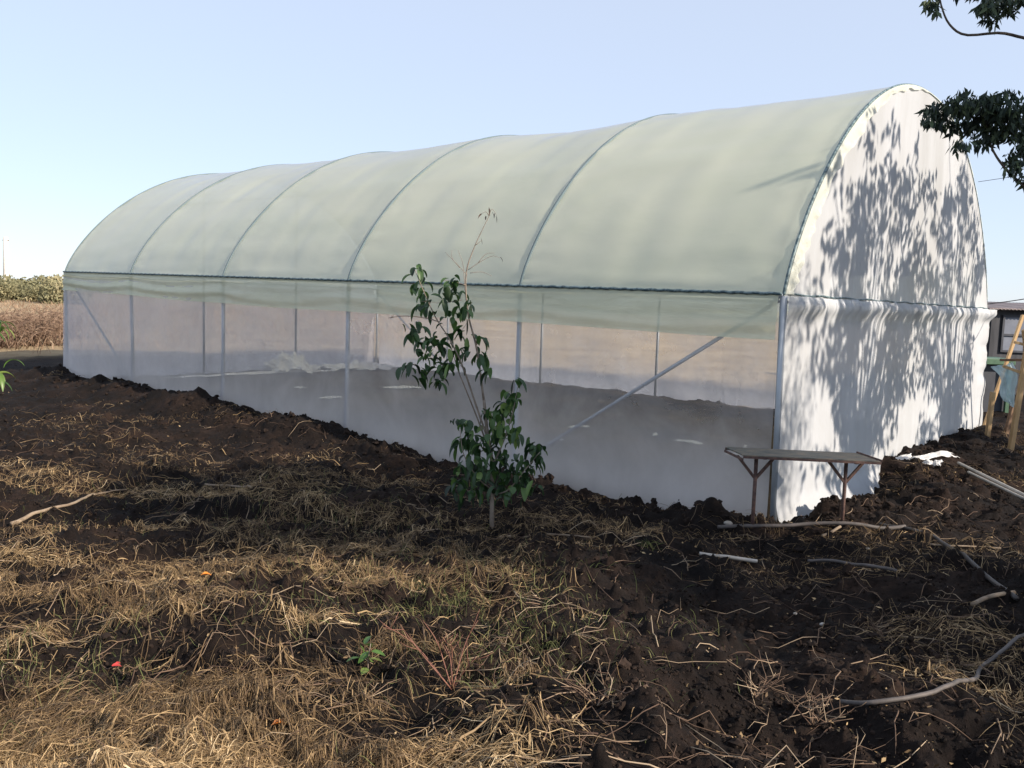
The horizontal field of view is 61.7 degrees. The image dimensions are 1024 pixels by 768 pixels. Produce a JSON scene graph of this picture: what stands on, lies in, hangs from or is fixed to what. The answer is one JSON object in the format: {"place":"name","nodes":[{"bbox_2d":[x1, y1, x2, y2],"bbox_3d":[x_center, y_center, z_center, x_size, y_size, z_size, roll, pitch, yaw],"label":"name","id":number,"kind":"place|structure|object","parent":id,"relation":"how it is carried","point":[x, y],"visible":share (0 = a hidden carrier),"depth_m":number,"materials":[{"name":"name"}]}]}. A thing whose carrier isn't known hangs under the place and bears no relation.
{"place":"outdoors","nodes":[
{"label":"outdoors","id":0,"kind":"place"},
{"bbox_2d":[0,300,1023,767],"bbox_3d":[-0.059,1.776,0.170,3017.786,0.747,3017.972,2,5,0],"label":"ground","id":1,"kind":"structure","parent":0,"point":[752,360],"depth_m":5.91,"materials":[{"name":"soil"}]},
{"bbox_2d":[2,237,9,278],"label":"utility pole","id":2,"kind":"object","parent":1,"relation":"on","point":[6,265],"visible":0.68,"depth_m":128.72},
{"bbox_2d":[0,280,19,301],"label":"field shrub","id":3,"kind":"object","parent":1,"relation":"on","point":[7,290],"visible":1,"depth_m":94.11,"materials":[{"name":"green plant"}]},
{"bbox_2d":[0,320,23,390],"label":"leafy plant","id":4,"kind":"object","parent":1,"relation":"on","point":[2,381],"visible":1,"depth_m":7.30,"materials":[{"name":"green plant"}]},
{"bbox_2d":[0,274,37,300],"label":"field shrub","id":5,"kind":"object","parent":1,"relation":"on","point":[20,281],"visible":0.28,"depth_m":104.98,"materials":[{"name":"green plant"}]},
{"bbox_2d":[0,307,53,349],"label":"dry bramble","id":6,"kind":"object","parent":1,"relation":"on","point":[3,332],"visible":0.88,"depth_m":25.54,"materials":[{"name":"brown plant"}]},
{"bbox_2d":[0,306,62,347],"bbox_3d":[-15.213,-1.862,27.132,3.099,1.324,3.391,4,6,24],"label":"dry bramble","id":7,"kind":"object","parent":1,"relation":"on","point":[51,334],"visible":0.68,"depth_m":27.00,"materials":[{"name":"brown plant"}]},
{"bbox_2d":[17,283,48,301],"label":"field shrub","id":8,"kind":"object","parent":1,"relation":"on","point":[31,293],"visible":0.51,"depth_m":99.51,"materials":[{"name":"green plant"}]},
{"bbox_2d":[18,301,62,337],"bbox_3d":[-16.538,-2.384,31.826,3.267,1.412,3.531,2,5,0],"label":"dry bramble","id":9,"kind":"object","parent":1,"relation":"on","point":[40,309],"visible":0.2,"depth_m":31.51,"materials":[{"name":"beige plant"}]},
{"bbox_2d":[28,274,63,286],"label":"field shrub","id":10,"kind":"object","parent":1,"relation":"on","point":[41,277],"visible":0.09,"depth_m":111.66,"materials":[{"name":"green plant"}]},
{"bbox_2d":[36,279,62,303],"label":"field shrub","id":11,"kind":"object","parent":1,"relation":"on","point":[52,292],"visible":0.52,"depth_m":92.99,"materials":[{"name":"green plant"}]},
{"bbox_2d":[9,489,126,525],"bbox_3d":[-3.809,1.040,7.438,0.161,0.090,1.241,3,6,14],"label":"dead branch","id":12,"kind":"object","parent":1,"relation":"on","point":[27,516],"visible":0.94,"depth_m":7.21,"materials":[{"name":"beige wood"}]},
{"bbox_2d":[204,483,251,487],"bbox_3d":[-2.655,0.956,8.097,0.826,0.128,0.088,7,7,41],"label":"stick","id":13,"kind":"object","parent":1,"relation":"on","point":[206,484],"visible":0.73,"depth_m":8.16,"materials":[{"name":"grey wood"}]},
{"bbox_2d":[0,299,458,354],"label":"field stubble","id":14,"kind":"object","parent":1,"relation":"on","point":[47,305],"visible":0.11,"depth_m":62.66,"materials":[{"name":"beige plant"}]},
{"bbox_2d":[213,370,329,375],"bbox_3d":[-5.991,-0.258,20.154,0.332,0.077,4.851,7,7,40],"label":"plastic strip","id":15,"kind":"object","parent":1,"relation":"on","point":[285,371],"visible":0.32,"depth_m":20.92,"materials":[{"name":"plastic"}]},
{"bbox_2d":[271,719,288,725],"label":"fallen leaf","id":16,"kind":"object","parent":1,"relation":"on","point":[277,722],"visible":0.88,"depth_m":3.24,"materials":[{"name":"orange plant"}]},
{"bbox_2d":[266,351,320,373],"bbox_3d":[-5.338,-0.543,20.947,1.356,0.523,1.254,0,6,-17],"label":"plastic heap","id":17,"kind":"object","parent":1,"relation":"on","point":[286,362],"visible":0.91,"depth_m":20.68,"materials":[{"name":"white plastic"}]},
{"bbox_2d":[320,360,395,370],"bbox_3d":[-4.002,-0.503,22.396,1.919,0.266,1.135,-2,7,-34],"label":"plastic heap","id":18,"kind":"object","parent":1,"relation":"on","point":[356,364],"visible":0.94,"depth_m":22.14,"materials":[{"name":"white plastic"}]},
{"bbox_2d":[346,636,384,674],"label":"broadleaf weed","id":19,"kind":"object","parent":1,"relation":"on","point":[364,655],"visible":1,"depth_m":3.87,"materials":[{"name":"green plant"}]},
{"bbox_2d":[0,460,776,766],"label":"olive grass","id":20,"kind":"structure","parent":1,"relation":"on","point":[455,602],"depth_m":4.34,"materials":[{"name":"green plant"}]},
{"bbox_2d":[383,385,421,388],"bbox_3d":[-2.344,0.058,18.221,0.835,0.073,0.249,0,6,-17],"label":"plastic scrap","id":21,"kind":"object","parent":1,"relation":"on","point":[403,386],"visible":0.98,"depth_m":18.20,"materials":[{"name":"white plastic"}]},
{"bbox_2d":[380,609,493,690],"bbox_3d":[-0.340,1.142,3.646,0.528,0.320,0.318,2,5,0],"label":"dead weed","id":22,"kind":"object","parent":1,"relation":"on","point":[451,683],"visible":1,"depth_m":3.66,"materials":[{"name":"brown plant"}]},
{"bbox_2d":[389,208,547,528],"bbox_3d":[-0.346,-0.081,6.868,1.311,2.641,0.634,2,5,0],"label":"sapling","id":23,"kind":"object","parent":1,"relation":"on","point":[477,470],"visible":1,"depth_m":6.83,"materials":[{"name":"green plant"}]},
{"bbox_2d":[451,646,539,688],"bbox_3d":[-0.067,1.224,3.654,0.376,0.165,0.166,2,5,0],"label":"dead weed","id":24,"kind":"object","parent":1,"relation":"on","point":[517,675],"visible":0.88,"depth_m":3.66,"materials":[{"name":"brown plant"}]},
{"bbox_2d":[0,412,1023,767],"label":"twig litter","id":25,"kind":"object","parent":1,"relation":"on","point":[568,758],"visible":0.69,"depth_m":3.99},
{"bbox_2d":[0,370,1023,767],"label":"dry straw","id":26,"kind":"object","parent":1,"relation":"on","point":[12,746],"visible":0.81,"depth_m":3.76,"materials":[{"name":"beige plant"}]},
{"bbox_2d":[0,363,1023,767],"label":"soil clods","id":27,"kind":"object","parent":1,"relation":"on","point":[620,705],"visible":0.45,"depth_m":5.00,"materials":[{"name":"brown soil"}]},
{"bbox_2d":[2,421,1023,767],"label":"leaf litter","id":28,"kind":"object","parent":1,"relation":"on","point":[474,669],"visible":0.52,"depth_m":3.88,"materials":[{"name":"plant"}]},
{"bbox_2d":[62,83,996,521],"bbox_3d":[-0.621,-1.781,15.842,15.806,5.080,8.634,6,7,39],"label":"greenhouse","id":29,"kind":"object","parent":1,"relation":"on","point":[840,239],"visible":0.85,"depth_m":10.62,"materials":[{"name":"plastic"}]},
{"bbox_2d":[500,533,590,537],"bbox_3d":[0.262,1.163,6.622,0.697,0.070,0.231,2,6,6],"label":"root","id":30,"kind":"object","parent":1,"relation":"on","point":[556,534],"visible":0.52,"depth_m":6.63,"materials":[{"name":"brown wood"}]},
{"bbox_2d":[548,656,647,706],"bbox_3d":[0.344,1.183,3.335,0.421,0.178,0.317,2,5,0],"label":"dead weed","id":31,"kind":"object","parent":1,"relation":"on","point":[595,696],"visible":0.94,"depth_m":3.37,"materials":[{"name":"brown plant"}]},
{"bbox_2d":[636,538,666,550],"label":"green weed","id":32,"kind":"object","parent":1,"relation":"on","point":[648,542],"visible":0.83,"depth_m":6.18,"materials":[{"name":"green plant"}]},
{"bbox_2d":[681,439,694,442],"bbox_3d":[2.495,0.805,12.117,0.159,0.037,0.487,-3,8,-44],"label":"plastic scrap","id":33,"kind":"object","parent":1,"relation":"on","point":[690,441],"visible":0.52,"depth_m":12.10,"materials":[{"name":"white plastic"}]},
{"bbox_2d":[699,552,757,562],"bbox_3d":[1.578,1.267,6.262,0.415,0.049,0.034,3,6,11],"label":"pipe offcut","id":34,"kind":"object","parent":1,"relation":"on","point":[739,558],"visible":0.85,"depth_m":6.24,"materials":[{"name":"grey plastic"}]},
{"bbox_2d":[733,652,792,701],"bbox_3d":[1.111,1.293,3.769,0.202,0.150,0.385,6,7,36],"label":"dead weed","id":35,"kind":"object","parent":1,"relation":"on","point":[759,692],"visible":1,"depth_m":3.73,"materials":[{"name":"beige plant"}]},
{"bbox_2d":[724,447,882,524],"bbox_3d":[2.481,0.970,7.406,1.237,0.786,0.416,1,6,-7],"label":"work table","id":36,"kind":"object","parent":1,"relation":"on","point":[845,458],"visible":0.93,"depth_m":7.33,"materials":[{"name":"wood"}]},
{"bbox_2d":[717,521,905,529],"bbox_3d":[2.549,1.208,7.327,1.587,0.109,0.123,2,5,2],"label":"pale pole","id":37,"kind":"object","parent":1,"relation":"on","point":[806,524],"visible":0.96,"depth_m":7.33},
{"bbox_2d":[782,680,865,726],"bbox_3d":[1.273,1.284,3.468,0.324,0.238,0.246,2,5,0],"label":"dead weed","id":38,"kind":"object","parent":1,"relation":"on","point":[812,724],"visible":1,"depth_m":3.48,"materials":[{"name":"brown plant"}]},
{"bbox_2d":[821,525,840,536],"bbox_3d":[2.688,1.237,7.200,0.251,0.069,0.039,-2,7,-35],"label":"stick","id":39,"kind":"object","parent":1,"relation":"on","point":[834,529],"visible":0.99,"depth_m":7.19,"materials":[{"name":"beige wood"}]},
{"bbox_2d":[808,559,896,571],"bbox_3d":[2.474,1.317,6.248,0.066,0.122,0.676,-3,7,-41],"label":"stick","id":40,"kind":"object","parent":1,"relation":"on","point":[855,564],"visible":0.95,"depth_m":6.23,"materials":[{"name":"wood"}]},
{"bbox_2d":[845,612,904,640],"bbox_3d":[2.022,1.343,4.680,0.278,0.149,0.289,0,6,-22],"label":"dead weed","id":41,"kind":"object","parent":1,"relation":"on","point":[878,629],"visible":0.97,"depth_m":4.72,"materials":[{"name":"brown plant"}]},
{"bbox_2d":[896,453,911,459],"bbox_3d":[4.841,0.912,10.623,0.390,0.084,0.125,-1,6,-28],"label":"crumpled plastic","id":42,"kind":"object","parent":1,"relation":"on","point":[903,457],"visible":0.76,"depth_m":10.63,"materials":[{"name":"white plastic"}]},
{"bbox_2d":[901,451,959,459],"bbox_3d":[5.133,0.896,10.640,0.886,0.133,0.097,1,6,-6],"label":"crumpled plastic","id":43,"kind":"object","parent":1,"relation":"on","point":[935,454],"visible":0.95,"depth_m":10.65,"materials":[{"name":"white plastic"}]},
{"bbox_2d":[840,633,1023,704],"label":"bent pipe","id":44,"kind":"object","parent":1,"relation":"on","point":[935,690],"visible":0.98,"depth_m":3.54,"materials":[{"name":"grey plastic"}]},
{"bbox_2d":[922,459,942,465],"bbox_3d":[5.076,0.943,10.351,0.235,0.079,0.152,3,6,16],"label":"crumpled plastic","id":45,"kind":"object","parent":1,"relation":"on","point":[934,462],"visible":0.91,"depth_m":10.32,"materials":[{"name":"white plastic"}]},
{"bbox_2d":[879,522,1018,600],"bbox_3d":[3.246,1.274,6.387,0.199,0.157,2.274,2,5,3],"label":"black hose","id":46,"kind":"object","parent":1,"relation":"on","point":[990,579],"visible":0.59,"depth_m":6.16,"materials":[{"name":"black rubber"}]},
{"bbox_2d":[930,543,1000,548],"bbox_3d":[3.526,1.260,6.658,0.540,0.026,0.055,2,5,4],"label":"stick","id":47,"kind":"object","parent":1,"relation":"on","point":[963,546],"visible":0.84,"depth_m":6.64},
{"bbox_2d":[915,0,1023,191],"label":"overhanging tree","id":48,"kind":"object","parent":1,"relation":"on","point":[986,110],"visible":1,"depth_m":4.80,"materials":[{"name":"green plant"}]},
{"bbox_2d":[957,462,1023,496],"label":"pvc pipe","id":49,"kind":"object","parent":1,"relation":"on","point":[992,479],"visible":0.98,"depth_m":9.62,"materials":[{"name":"grey plastic"}]},
{"bbox_2d":[970,590,1015,605],"bbox_3d":[2.936,1.310,5.262,0.461,0.037,0.066,-1,6,-31],"label":"stick","id":50,"kind":"object","parent":1,"relation":"on","point":[986,597],"visible":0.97,"depth_m":5.28,"materials":[{"name":"beige wood"}]},
{"bbox_2d":[967,471,1023,499],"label":"pvc pipe","id":51,"kind":"object","parent":1,"relation":"on","point":[997,485],"visible":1,"depth_m":9.39,"materials":[{"name":"grey plastic"}]},
{"bbox_2d":[983,357,1015,412],"bbox_3d":[9.587,0.072,17.356,0.715,1.219,0.700,2,5,0],"label":"green counter","id":52,"kind":"object","parent":1,"relation":"on","point":[991,375],"visible":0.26,"depth_m":17.15,"materials":[{"name":"paint"}]},
{"bbox_2d":[983,315,1023,449],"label":"timber trestle","id":53,"kind":"object","parent":1,"relation":"on","point":[1012,420],"visible":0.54,"depth_m":12.74,"materials":[{"name":"brown wood"}]},
{"bbox_2d":[991,362,1017,407],"bbox_3d":[7.199,0.014,12.542,0.368,0.685,0.150,3,6,16],"label":"hanging plastic","id":54,"kind":"object","parent":53,"relation":"hanging from","point":[1009,380],"visible":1,"depth_m":12.54,"materials":[{"name":"blue plastic"}]},
{"bbox_2d":[986,302,1023,394],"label":"shed","id":55,"kind":"structure","parent":1,"relation":"on","point":[1003,322],"depth_m":20.92,"materials":[{"name":"metal"}]},
{"bbox_2d":[999,315,1023,352],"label":"window frame","id":56,"kind":"structure","parent":55,"relation":"in","point":[1009,323],"depth_m":20.91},
{"bbox_3d":[11.202,-2.401,9.308,3.791,7.897,5.596,2,5,0],"label":"shade tree","id":57,"kind":"object","parent":1,"relation":"on","visible":0},
{"bbox_2d":[987,299,1023,303],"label":"cable","id":58,"kind":"object","parent":57,"relation":"attached to","point":[1005,301],"visible":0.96,"depth_m":13.95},
{"bbox_2d":[0,0,1023,302],"label":"sky","id":59,"kind":"structure","parent":0,"point":[104,103],"materials":[{"name":"blue"}]}
]}

